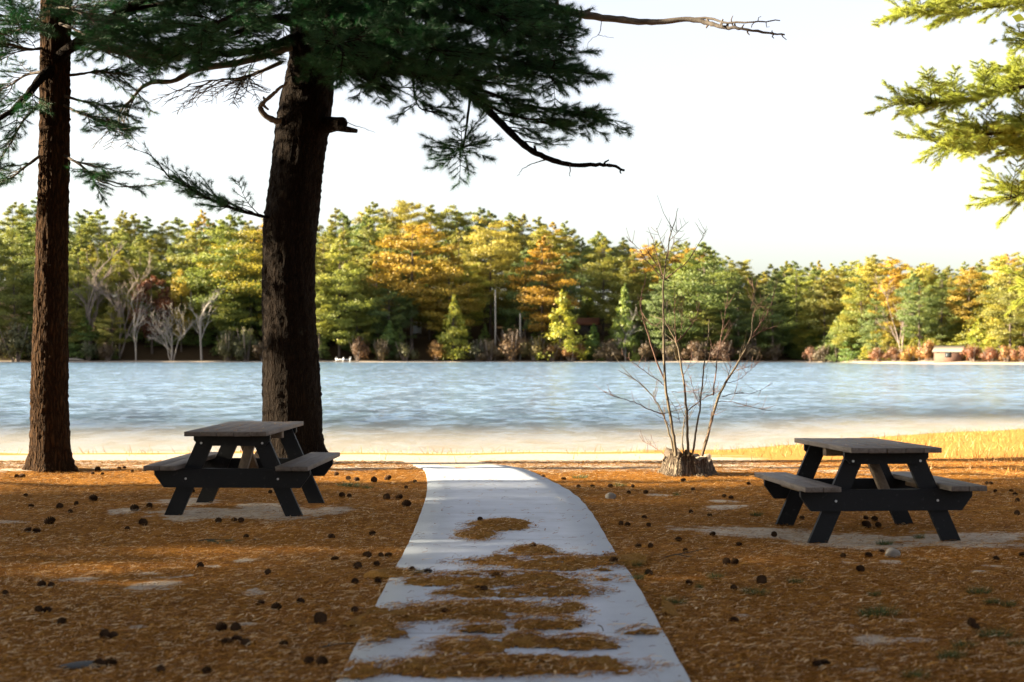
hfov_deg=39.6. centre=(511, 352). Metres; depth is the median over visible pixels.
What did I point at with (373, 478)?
pine cone
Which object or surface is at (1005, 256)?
pine tree
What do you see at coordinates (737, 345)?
young pine
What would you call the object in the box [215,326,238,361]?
shrub
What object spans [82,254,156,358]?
bare tree
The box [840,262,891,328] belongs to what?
pine tree
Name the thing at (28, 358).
shrub
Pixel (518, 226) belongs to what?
pine tree
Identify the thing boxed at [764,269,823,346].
pine tree
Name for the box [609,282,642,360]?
young pine
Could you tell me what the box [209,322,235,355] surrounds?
young pine
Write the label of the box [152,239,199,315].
pine tree
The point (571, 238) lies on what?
pine tree
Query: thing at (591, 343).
young pine
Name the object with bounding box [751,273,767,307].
pine tree
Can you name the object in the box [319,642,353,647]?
fallen sprig
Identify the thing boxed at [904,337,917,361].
young pine
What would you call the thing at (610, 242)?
pine tree
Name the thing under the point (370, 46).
pine tree
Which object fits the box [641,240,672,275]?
pine tree
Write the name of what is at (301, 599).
pine cone
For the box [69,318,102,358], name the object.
young pine
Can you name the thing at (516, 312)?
pine tree
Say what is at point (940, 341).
young pine
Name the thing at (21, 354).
young pine
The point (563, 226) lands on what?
pine tree
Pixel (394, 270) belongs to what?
pine tree
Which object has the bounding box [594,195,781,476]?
bare tree
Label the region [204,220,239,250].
pine tree
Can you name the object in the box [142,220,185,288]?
pine tree
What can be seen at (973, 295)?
pine tree
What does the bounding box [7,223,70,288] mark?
pine tree
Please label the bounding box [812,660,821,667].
pine cone
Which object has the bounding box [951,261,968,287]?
pine tree
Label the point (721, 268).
pine tree
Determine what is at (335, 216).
pine tree
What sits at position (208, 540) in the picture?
fallen sprig
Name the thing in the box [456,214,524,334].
pine tree
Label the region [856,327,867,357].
young pine
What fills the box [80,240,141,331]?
pine tree
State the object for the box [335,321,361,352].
young pine
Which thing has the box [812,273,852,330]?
pine tree
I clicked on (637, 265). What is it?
pine tree
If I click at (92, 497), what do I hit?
pine cone
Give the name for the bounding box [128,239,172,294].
pine tree
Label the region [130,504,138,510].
pine cone
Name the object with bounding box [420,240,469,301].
pine tree
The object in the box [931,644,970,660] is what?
grass tuft
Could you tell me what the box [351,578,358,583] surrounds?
pine cone
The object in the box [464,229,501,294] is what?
pine tree
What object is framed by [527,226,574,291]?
pine tree
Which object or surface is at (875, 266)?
pine tree
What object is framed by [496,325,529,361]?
shrub
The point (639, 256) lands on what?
pine tree
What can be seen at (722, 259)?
pine tree
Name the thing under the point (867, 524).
pine cone
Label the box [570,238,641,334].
pine tree
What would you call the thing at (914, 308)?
pine tree
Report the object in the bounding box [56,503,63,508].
pine cone
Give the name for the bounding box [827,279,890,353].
pine tree
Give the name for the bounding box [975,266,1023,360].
pine tree
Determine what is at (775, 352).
shrub
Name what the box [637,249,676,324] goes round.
pine tree
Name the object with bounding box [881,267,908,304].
pine tree
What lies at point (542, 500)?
path
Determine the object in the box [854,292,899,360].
pine tree
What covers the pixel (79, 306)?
young pine
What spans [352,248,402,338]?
pine tree
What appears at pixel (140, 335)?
young pine
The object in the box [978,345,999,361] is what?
shrub
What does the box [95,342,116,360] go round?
shrub
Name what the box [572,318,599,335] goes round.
house
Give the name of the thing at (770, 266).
pine tree
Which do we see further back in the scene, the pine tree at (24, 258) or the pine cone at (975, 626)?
the pine tree at (24, 258)
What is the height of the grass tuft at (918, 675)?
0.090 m
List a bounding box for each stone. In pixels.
[57,660,106,669]
[605,493,615,498]
[885,548,900,557]
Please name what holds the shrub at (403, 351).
on the ground at (558, 443)
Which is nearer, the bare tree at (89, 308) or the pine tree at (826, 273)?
the bare tree at (89, 308)
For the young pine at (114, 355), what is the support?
on the ground at (558, 443)
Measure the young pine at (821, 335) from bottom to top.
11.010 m
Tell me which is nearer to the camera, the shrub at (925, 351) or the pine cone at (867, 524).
the pine cone at (867, 524)
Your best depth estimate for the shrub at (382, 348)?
309.37 m
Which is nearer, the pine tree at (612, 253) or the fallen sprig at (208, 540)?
the fallen sprig at (208, 540)
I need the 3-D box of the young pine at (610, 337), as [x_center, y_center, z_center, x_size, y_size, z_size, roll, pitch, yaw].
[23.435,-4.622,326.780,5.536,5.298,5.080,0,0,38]
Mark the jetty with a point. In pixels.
(342, 359)
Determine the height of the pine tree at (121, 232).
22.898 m
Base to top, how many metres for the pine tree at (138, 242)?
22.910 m
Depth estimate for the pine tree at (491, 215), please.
369.08 m
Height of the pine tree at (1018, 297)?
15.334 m
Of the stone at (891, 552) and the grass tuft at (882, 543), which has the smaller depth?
the stone at (891, 552)
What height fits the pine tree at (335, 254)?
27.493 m
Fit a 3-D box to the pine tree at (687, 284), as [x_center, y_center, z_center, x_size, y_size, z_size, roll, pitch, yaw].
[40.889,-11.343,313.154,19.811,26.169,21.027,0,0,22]
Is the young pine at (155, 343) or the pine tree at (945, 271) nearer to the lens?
the pine tree at (945, 271)
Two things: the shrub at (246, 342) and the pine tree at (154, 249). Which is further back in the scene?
the pine tree at (154, 249)
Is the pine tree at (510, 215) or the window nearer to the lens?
the window
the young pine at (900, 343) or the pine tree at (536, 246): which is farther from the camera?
the pine tree at (536, 246)
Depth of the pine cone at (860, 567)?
9.37 m
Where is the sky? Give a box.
[0,0,1023,324]
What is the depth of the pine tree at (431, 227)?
391.75 m
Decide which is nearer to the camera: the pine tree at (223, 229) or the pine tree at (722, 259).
the pine tree at (223, 229)
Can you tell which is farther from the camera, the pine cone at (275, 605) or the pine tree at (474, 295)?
the pine tree at (474, 295)
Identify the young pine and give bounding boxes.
[14,346,26,358]
[68,282,99,318]
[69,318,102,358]
[92,322,106,339]
[102,339,119,359]
[114,320,128,339]
[127,304,150,342]
[143,286,167,321]
[144,331,164,346]
[159,316,196,345]
[192,319,215,346]
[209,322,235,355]
[318,333,331,359]
[326,322,344,342]
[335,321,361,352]
[355,309,380,339]
[364,320,392,352]
[372,319,405,359]
[390,326,409,359]
[430,321,447,341]
[436,293,473,360]
[443,313,472,342]
[471,294,506,325]
[478,323,490,342]
[497,289,521,322]
[497,315,516,340]
[529,322,552,345]
[534,289,592,360]
[576,287,596,317]
[581,324,607,360]
[603,325,618,341]
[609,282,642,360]
[634,324,644,343]
[650,329,662,357]
[662,329,693,359]
[689,332,712,358]
[706,326,719,347]
[726,323,740,348]
[732,335,754,358]
[746,332,758,346]
[756,327,770,357]
[770,322,797,355]
[786,335,804,359]
[798,327,819,359]
[814,318,836,346]
[814,325,842,359]
[825,315,844,361]
[836,322,865,361]
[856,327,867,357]
[858,330,881,360]
[861,322,894,357]
[872,326,900,359]
[894,335,908,351]
[900,311,936,349]
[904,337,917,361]
[932,316,951,345]
[937,312,967,345]
[953,305,985,348]
[965,317,988,357]
[974,306,1020,353]
[979,315,1017,358]
[1011,330,1023,357]
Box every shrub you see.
[0,318,31,361]
[24,331,31,360]
[79,339,101,360]
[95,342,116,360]
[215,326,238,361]
[229,326,260,361]
[251,342,262,360]
[348,335,370,360]
[372,336,389,360]
[393,342,420,360]
[426,340,446,360]
[463,338,485,360]
[478,336,502,361]
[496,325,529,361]
[517,334,547,360]
[541,343,560,360]
[557,343,586,361]
[592,339,623,360]
[628,341,659,360]
[660,338,682,360]
[680,340,711,360]
[707,339,736,361]
[736,343,763,360]
[761,344,783,360]
[802,345,816,361]
[812,345,831,361]
[867,347,886,361]
[882,345,901,361]
[898,345,923,361]
[916,339,935,360]
[959,343,982,361]
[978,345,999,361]
[998,343,1018,361]
[1010,346,1023,361]
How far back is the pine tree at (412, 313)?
318.61 m
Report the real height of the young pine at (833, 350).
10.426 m
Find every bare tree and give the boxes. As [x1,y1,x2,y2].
[69,237,126,343]
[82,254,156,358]
[127,298,146,360]
[144,304,205,360]
[186,284,224,359]
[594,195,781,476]
[611,309,637,360]
[744,298,761,358]
[870,273,925,359]
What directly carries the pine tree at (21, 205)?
on the ground at (558, 443)
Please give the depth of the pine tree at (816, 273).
332.38 m
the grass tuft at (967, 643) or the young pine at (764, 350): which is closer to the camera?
the grass tuft at (967, 643)
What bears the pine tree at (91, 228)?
on the ground at (558, 443)
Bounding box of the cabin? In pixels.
[932,345,964,362]
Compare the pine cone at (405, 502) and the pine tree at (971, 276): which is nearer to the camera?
the pine cone at (405, 502)
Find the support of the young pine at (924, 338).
on the ground at (558, 443)
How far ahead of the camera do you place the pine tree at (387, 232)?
348.80 m
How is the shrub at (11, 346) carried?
on the ground at (558, 443)
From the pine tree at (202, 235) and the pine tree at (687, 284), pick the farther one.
the pine tree at (202, 235)
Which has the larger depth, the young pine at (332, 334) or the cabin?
the young pine at (332, 334)
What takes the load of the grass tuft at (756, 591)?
on the ground at (558, 443)
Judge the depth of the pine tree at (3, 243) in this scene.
338.52 m
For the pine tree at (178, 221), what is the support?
on the ground at (558, 443)
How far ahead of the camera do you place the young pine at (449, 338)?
310.31 m
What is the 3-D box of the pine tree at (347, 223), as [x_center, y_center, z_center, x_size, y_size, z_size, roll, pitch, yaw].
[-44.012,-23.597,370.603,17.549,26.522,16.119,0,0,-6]
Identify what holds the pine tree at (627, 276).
on the ground at (558, 443)
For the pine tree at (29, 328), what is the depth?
309.86 m
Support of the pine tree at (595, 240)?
on the ground at (558, 443)
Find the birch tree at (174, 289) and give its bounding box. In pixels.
[168,269,197,351]
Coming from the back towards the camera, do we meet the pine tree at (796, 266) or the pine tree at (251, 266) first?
the pine tree at (796, 266)
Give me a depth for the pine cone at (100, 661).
6.61 m
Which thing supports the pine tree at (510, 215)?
on the ground at (558, 443)
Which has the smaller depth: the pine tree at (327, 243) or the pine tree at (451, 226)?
the pine tree at (327, 243)
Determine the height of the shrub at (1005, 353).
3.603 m
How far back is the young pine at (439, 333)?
326.03 m
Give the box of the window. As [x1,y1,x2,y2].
[945,352,950,356]
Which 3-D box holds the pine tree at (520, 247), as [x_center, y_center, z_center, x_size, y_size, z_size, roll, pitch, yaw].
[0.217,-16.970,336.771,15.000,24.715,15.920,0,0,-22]
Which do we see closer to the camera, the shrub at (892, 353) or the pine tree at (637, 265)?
the shrub at (892, 353)
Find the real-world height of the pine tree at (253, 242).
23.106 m
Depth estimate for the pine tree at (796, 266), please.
368.28 m
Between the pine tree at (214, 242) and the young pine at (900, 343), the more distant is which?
the pine tree at (214, 242)
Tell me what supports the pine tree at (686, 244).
on the ground at (558, 443)
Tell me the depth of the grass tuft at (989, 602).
8.18 m
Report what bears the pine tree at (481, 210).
on the ground at (558, 443)
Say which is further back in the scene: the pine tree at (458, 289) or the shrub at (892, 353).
the pine tree at (458, 289)
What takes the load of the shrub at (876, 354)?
on the ground at (558, 443)
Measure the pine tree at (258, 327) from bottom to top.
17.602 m
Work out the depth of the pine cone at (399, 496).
14.00 m
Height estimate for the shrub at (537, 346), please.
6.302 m
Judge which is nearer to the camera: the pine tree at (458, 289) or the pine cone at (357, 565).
the pine cone at (357, 565)
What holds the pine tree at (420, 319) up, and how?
on the ground at (558, 443)
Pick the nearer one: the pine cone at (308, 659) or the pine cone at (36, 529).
the pine cone at (308, 659)
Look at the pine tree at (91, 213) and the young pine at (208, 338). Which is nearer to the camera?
the young pine at (208, 338)
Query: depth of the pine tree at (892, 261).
321.84 m
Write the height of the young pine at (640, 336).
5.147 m
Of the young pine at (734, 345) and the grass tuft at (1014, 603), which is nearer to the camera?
the grass tuft at (1014, 603)
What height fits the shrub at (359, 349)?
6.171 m
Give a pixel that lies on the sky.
(763, 142)
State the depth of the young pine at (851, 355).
295.13 m
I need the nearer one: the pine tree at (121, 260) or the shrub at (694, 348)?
the shrub at (694, 348)
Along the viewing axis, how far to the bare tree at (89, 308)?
312.52 m
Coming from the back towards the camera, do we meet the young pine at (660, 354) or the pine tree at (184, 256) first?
the pine tree at (184, 256)
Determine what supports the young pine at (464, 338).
on the ground at (558, 443)
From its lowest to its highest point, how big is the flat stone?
0.036 m
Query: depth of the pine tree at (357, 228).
352.57 m
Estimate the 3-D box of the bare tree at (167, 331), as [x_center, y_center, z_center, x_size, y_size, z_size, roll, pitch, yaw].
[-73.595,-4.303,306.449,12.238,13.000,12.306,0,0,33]
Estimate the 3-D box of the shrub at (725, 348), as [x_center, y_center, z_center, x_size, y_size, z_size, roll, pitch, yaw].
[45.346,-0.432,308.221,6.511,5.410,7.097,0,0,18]
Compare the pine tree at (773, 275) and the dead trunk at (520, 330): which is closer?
the dead trunk at (520, 330)
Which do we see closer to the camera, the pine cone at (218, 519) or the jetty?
the pine cone at (218, 519)
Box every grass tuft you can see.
[334,480,363,486]
[573,473,588,478]
[623,558,643,567]
[623,569,647,580]
[660,595,689,604]
[706,571,726,578]
[738,584,771,595]
[788,573,805,583]
[850,598,904,617]
[865,587,881,596]
[873,536,895,544]
[902,665,936,680]
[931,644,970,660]
[947,636,984,648]
[964,583,993,594]
[972,624,1017,639]
[979,596,999,603]
[999,601,1015,606]
[1000,634,1023,647]
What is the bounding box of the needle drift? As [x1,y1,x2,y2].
[338,517,678,679]
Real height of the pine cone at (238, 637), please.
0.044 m
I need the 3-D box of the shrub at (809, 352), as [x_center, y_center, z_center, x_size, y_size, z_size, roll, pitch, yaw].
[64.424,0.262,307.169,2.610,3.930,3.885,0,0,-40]
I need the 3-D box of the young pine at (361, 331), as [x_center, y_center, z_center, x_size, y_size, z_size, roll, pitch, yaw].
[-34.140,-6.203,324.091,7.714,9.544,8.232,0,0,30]
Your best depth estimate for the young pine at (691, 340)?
312.17 m
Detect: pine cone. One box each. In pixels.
[1,590,8,595]
[33,527,40,532]
[35,605,42,612]
[37,580,45,586]
[43,606,51,612]
[44,516,55,524]
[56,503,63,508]
[57,617,66,623]
[89,494,97,500]
[93,658,106,666]
[99,629,109,637]
[105,657,116,665]
[109,631,117,638]
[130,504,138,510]
[139,518,147,525]
[156,665,165,673]
[196,562,203,567]
[201,666,211,673]
[215,517,221,522]
[215,622,227,630]
[221,636,233,644]
[230,622,240,631]
[231,634,241,641]
[240,638,250,646]
[257,599,264,605]
[264,569,270,574]
[271,602,281,609]
[279,639,288,646]
[296,597,304,602]
[303,656,313,664]
[313,612,327,624]
[316,655,327,665]
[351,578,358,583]
[351,606,358,612]
[354,562,361,568]
[365,551,371,557]
[371,476,376,481]
[383,493,389,499]
[395,493,402,499]
[402,499,410,506]
[424,568,431,572]
[480,585,487,591]
[609,556,617,563]
[644,569,652,575]
[722,557,729,564]
[729,616,738,621]
[730,558,738,564]
[730,584,736,589]
[756,575,766,583]
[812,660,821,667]
[819,658,830,666]
[856,565,864,571]
[862,520,870,527]
[865,552,872,556]
[875,522,881,527]
[967,618,975,625]
[971,623,979,630]
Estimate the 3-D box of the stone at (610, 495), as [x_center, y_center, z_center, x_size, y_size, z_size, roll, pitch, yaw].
[0.980,1.435,14.147,0.098,0.087,0.111,0,0,45]
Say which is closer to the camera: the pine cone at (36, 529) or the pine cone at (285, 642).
the pine cone at (285, 642)
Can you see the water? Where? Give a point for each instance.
(196, 393)
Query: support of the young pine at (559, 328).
on the ground at (558, 443)
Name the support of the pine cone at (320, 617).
on the ground at (558, 443)
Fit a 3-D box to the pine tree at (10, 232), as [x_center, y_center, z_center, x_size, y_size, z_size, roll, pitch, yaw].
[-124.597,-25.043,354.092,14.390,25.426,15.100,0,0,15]
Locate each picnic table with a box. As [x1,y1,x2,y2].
[143,421,339,515]
[754,437,986,542]
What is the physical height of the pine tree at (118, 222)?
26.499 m
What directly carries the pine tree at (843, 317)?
on the ground at (558, 443)
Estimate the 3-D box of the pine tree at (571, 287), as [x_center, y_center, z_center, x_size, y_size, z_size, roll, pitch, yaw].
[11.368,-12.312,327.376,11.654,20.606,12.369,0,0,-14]
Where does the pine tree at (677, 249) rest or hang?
on the ground at (558, 443)
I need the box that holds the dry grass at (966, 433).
[17,424,1023,474]
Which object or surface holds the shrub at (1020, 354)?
on the ground at (558, 443)
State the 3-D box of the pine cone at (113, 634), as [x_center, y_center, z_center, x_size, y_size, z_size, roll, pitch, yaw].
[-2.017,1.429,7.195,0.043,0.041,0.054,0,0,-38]
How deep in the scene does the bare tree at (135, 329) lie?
306.69 m
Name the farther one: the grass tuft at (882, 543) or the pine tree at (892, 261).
the pine tree at (892, 261)
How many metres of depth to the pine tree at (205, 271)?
317.47 m
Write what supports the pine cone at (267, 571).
on the ground at (558, 443)
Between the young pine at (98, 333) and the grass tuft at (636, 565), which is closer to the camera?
the grass tuft at (636, 565)
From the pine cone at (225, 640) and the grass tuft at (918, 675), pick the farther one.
the pine cone at (225, 640)
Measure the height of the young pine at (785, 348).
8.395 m
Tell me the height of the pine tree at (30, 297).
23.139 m
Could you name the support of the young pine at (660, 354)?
on the ground at (558, 443)
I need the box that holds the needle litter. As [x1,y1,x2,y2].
[0,449,1023,681]
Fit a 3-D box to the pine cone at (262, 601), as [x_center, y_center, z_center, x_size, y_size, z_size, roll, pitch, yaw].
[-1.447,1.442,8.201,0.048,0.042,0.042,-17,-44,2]
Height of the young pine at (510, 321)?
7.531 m
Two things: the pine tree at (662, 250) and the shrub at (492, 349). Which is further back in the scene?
the pine tree at (662, 250)
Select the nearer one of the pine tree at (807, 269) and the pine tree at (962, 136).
the pine tree at (962, 136)
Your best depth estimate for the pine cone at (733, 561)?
9.70 m
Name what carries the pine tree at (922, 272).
on the ground at (558, 443)
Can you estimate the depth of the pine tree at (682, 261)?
319.09 m
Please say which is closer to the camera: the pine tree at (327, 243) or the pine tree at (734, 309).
the pine tree at (734, 309)
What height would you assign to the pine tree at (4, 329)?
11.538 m
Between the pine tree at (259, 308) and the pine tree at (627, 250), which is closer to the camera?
the pine tree at (259, 308)
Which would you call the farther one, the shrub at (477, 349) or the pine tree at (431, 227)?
the pine tree at (431, 227)
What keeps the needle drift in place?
on the path
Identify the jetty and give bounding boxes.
[335,357,350,361]
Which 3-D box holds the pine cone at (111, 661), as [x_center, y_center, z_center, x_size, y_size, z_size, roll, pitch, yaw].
[-1.872,1.449,6.643,0.059,0.052,0.052,16,27,-41]
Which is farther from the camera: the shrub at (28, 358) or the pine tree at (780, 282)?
the pine tree at (780, 282)
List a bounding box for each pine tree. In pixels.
[0,0,223,472]
[0,201,32,268]
[0,224,35,323]
[0,225,10,280]
[0,234,32,294]
[0,259,33,337]
[0,309,10,336]
[1,197,76,289]
[1,203,33,270]
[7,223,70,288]
[15,264,76,316]
[24,310,32,335]
[26,214,77,257]
[68,0,786,457]
[68,208,124,283]
[68,211,90,304]
[68,228,107,305]
[68,244,110,334]
[68,302,89,357]
[69,209,110,266]
[71,240,108,325]
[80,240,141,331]
[85,249,152,324]
[93,303,129,359]
[98,210,144,282]
[103,225,135,311]
[110,213,164,289]
[115,233,165,291]
[125,271,161,340]
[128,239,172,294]
[130,216,171,274]
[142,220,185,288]
[149,217,200,287]
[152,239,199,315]
[158,268,204,327]
[165,230,222,333]
[166,214,261,333]
[166,239,201,294]
[171,217,215,266]
[177,252,229,345]
[185,220,218,276]
[186,209,217,251]
[193,232,245,315]
[195,229,262,339]
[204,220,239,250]
[207,271,257,336]
[209,278,259,338]
[231,215,258,240]
[240,220,262,241]
[242,237,261,331]
[247,290,262,331]
[255,300,262,336]
[315,224,360,305]
[315,234,352,311]
[315,238,382,358]
[315,274,343,359]
[316,224,324,243]
[316,230,377,305]
[316,264,367,320]
[318,207,358,247]
[320,212,362,267]
[333,288,383,346]
[343,220,393,323]
[344,205,379,242]
[345,216,397,274]
[350,201,398,247]
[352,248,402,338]
[358,222,463,349]
[363,274,411,350]
[367,223,408,304]
[374,206,417,247]
[375,199,438,273]
[379,248,422,324]
[384,273,420,340]
[398,241,441,303]
[411,205,458,266]
[413,249,490,349]
[413,267,450,339]
[418,210,444,256]
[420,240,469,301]
[422,228,493,319]
[434,205,481,266]
[436,210,479,283]
[443,262,493,343]
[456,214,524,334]
[461,207,503,279]
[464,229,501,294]
[467,210,511,280]
[487,229,541,329]
[494,212,532,306]
[498,248,554,339]
[499,213,545,289]
[500,240,520,291]
[503,236,580,342]
[512,238,567,314]
[521,216,561,307]
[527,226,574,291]
[531,222,581,284]
[543,254,587,336]
[552,221,581,276]
[560,237,608,317]
[561,230,593,297]
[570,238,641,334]
[578,231,618,310]
[578,232,618,306]
[593,247,631,309]
[596,262,650,331]
[609,241,639,284]
[609,251,657,335]
[614,237,639,284]
[619,244,666,308]
[632,273,696,359]
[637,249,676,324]
[637,273,681,335]
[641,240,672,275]
[645,242,670,283]
[660,241,744,357]
[662,248,709,305]
[664,241,683,264]
[668,252,713,324]
[680,241,699,260]
[689,299,734,359]
[692,257,738,340]
[697,250,741,312]
[698,244,732,279]
[713,287,760,355]
[721,259,759,292]
[722,255,737,292]
[723,268,743,324]
[734,275,768,340]
[736,281,761,339]
[742,265,754,282]
[747,282,801,359]
[749,272,773,301]
[751,264,778,284]
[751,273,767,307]
[752,272,797,330]
[758,269,795,318]
[762,261,808,299]
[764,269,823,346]
[776,265,803,317]
[777,275,812,319]
[782,261,808,288]
[786,262,822,320]
[787,302,830,359]
[788,267,837,329]
[798,273,845,345]
[801,260,824,292]
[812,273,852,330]
[814,268,854,316]
[815,263,840,303]
[826,307,859,360]
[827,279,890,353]
[836,260,861,306]
[838,260,857,278]
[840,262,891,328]
[844,271,873,332]
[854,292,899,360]
[859,261,891,293]
[862,254,886,282]
[863,0,1023,317]
[868,281,904,348]
[869,269,909,332]
[874,257,914,297]
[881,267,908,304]
[888,270,928,337]
[893,280,942,360]
[897,263,949,340]
[916,271,964,344]
[918,269,954,342]
[939,276,956,316]
[942,265,956,293]
[942,266,992,344]
[948,276,997,333]
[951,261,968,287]
[961,259,994,292]
[962,267,994,317]
[966,262,990,300]
[973,257,1017,320]
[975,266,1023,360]
[981,260,1023,332]
[986,252,1023,287]
[997,253,1022,287]
[1012,265,1023,334]
[1017,292,1023,321]
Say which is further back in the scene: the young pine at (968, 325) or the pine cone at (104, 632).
the young pine at (968, 325)
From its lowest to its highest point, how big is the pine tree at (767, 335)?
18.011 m
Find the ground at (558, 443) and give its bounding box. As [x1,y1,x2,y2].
[0,287,1023,681]
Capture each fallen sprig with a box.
[198,537,233,544]
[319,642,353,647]
[665,548,705,556]
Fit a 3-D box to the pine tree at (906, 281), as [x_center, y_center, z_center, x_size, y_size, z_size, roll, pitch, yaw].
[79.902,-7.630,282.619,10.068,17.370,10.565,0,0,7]
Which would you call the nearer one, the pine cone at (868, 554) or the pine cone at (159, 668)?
the pine cone at (159, 668)
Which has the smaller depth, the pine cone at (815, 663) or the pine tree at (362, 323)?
the pine cone at (815, 663)
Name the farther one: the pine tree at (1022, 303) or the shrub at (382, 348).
the shrub at (382, 348)
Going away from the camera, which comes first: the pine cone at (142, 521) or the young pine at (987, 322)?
the pine cone at (142, 521)
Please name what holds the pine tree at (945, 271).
on the ground at (558, 443)
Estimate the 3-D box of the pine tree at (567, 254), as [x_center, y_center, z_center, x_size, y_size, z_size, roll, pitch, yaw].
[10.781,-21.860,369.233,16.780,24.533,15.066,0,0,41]
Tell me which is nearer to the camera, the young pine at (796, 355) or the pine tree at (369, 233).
the young pine at (796, 355)
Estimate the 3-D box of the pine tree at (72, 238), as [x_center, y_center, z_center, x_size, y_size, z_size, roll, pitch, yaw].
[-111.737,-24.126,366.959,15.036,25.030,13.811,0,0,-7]
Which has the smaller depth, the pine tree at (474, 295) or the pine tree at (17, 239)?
the pine tree at (474, 295)
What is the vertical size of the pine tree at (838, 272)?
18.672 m
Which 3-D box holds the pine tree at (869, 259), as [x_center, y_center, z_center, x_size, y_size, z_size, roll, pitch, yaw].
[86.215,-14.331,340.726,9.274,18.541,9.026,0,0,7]
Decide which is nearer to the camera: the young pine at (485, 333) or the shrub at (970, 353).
the shrub at (970, 353)
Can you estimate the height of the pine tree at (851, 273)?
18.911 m
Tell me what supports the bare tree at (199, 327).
on the ground at (558, 443)
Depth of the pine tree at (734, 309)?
313.64 m
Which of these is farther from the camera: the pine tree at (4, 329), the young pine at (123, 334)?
the young pine at (123, 334)
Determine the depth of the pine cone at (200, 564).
9.61 m
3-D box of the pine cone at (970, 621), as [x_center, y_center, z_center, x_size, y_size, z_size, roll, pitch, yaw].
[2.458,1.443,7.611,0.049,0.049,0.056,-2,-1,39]
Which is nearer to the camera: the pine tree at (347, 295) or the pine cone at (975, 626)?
the pine cone at (975, 626)
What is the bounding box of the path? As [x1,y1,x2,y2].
[337,465,690,681]
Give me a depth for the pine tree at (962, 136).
24.28 m
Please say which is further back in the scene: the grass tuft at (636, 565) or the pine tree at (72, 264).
the pine tree at (72, 264)
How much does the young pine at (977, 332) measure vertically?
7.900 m
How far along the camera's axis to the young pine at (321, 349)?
312.04 m
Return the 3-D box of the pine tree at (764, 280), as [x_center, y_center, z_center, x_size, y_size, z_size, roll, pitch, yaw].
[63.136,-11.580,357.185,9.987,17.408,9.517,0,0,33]
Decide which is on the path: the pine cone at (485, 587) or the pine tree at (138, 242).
the pine cone at (485, 587)
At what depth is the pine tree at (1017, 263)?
262.96 m
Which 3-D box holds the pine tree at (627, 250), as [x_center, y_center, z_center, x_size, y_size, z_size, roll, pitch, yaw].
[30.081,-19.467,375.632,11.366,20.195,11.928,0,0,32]
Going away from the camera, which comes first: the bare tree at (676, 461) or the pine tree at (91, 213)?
the bare tree at (676, 461)
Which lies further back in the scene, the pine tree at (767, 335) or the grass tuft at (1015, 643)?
the pine tree at (767, 335)
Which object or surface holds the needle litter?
on the ground at (558, 443)
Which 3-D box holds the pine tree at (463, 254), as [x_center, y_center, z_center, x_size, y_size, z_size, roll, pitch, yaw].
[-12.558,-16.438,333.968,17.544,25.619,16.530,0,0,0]
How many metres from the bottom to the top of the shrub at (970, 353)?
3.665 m
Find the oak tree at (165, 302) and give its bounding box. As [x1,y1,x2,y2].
[124,274,176,353]
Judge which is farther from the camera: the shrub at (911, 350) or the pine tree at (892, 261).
the pine tree at (892, 261)
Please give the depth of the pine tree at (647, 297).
321.74 m
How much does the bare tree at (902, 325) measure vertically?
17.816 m
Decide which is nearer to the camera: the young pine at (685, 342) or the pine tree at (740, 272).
the young pine at (685, 342)
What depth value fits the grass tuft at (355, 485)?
15.41 m
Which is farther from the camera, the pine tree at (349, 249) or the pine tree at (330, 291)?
the pine tree at (349, 249)
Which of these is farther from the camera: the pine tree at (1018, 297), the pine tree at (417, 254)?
the pine tree at (417, 254)
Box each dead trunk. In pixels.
[494,289,495,359]
[518,313,520,359]
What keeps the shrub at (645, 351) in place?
on the ground at (558, 443)
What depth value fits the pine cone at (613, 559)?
9.63 m
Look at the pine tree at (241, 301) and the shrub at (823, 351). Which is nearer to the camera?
the shrub at (823, 351)
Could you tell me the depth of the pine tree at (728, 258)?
383.25 m
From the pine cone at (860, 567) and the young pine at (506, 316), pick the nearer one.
the pine cone at (860, 567)
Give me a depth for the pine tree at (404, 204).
366.76 m
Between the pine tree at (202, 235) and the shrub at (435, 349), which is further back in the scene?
the pine tree at (202, 235)
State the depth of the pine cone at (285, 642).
7.00 m
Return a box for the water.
[0,362,1023,424]
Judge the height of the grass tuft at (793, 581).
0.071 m
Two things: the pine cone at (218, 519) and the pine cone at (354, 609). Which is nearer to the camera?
the pine cone at (354, 609)
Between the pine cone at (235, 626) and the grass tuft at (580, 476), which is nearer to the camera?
the pine cone at (235, 626)
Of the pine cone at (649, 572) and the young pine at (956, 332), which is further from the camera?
the young pine at (956, 332)
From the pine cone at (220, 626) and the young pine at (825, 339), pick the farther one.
the young pine at (825, 339)
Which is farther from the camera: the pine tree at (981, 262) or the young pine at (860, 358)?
the pine tree at (981, 262)
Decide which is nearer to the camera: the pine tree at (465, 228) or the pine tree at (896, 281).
the pine tree at (896, 281)
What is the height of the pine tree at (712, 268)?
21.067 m
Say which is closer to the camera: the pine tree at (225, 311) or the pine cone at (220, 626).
the pine cone at (220, 626)
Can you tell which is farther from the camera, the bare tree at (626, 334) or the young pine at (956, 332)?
the bare tree at (626, 334)
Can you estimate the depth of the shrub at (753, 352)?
309.16 m
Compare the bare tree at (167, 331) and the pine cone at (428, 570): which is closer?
the pine cone at (428, 570)
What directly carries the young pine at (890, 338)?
on the ground at (558, 443)
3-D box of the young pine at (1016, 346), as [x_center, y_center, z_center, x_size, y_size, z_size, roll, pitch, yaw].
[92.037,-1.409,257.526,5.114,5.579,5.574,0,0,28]
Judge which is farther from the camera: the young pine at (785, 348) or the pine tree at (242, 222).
the pine tree at (242, 222)
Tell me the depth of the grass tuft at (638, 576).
9.07 m
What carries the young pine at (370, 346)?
on the ground at (558, 443)
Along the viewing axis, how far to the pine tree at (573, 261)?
352.08 m
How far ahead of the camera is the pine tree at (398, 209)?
394.96 m

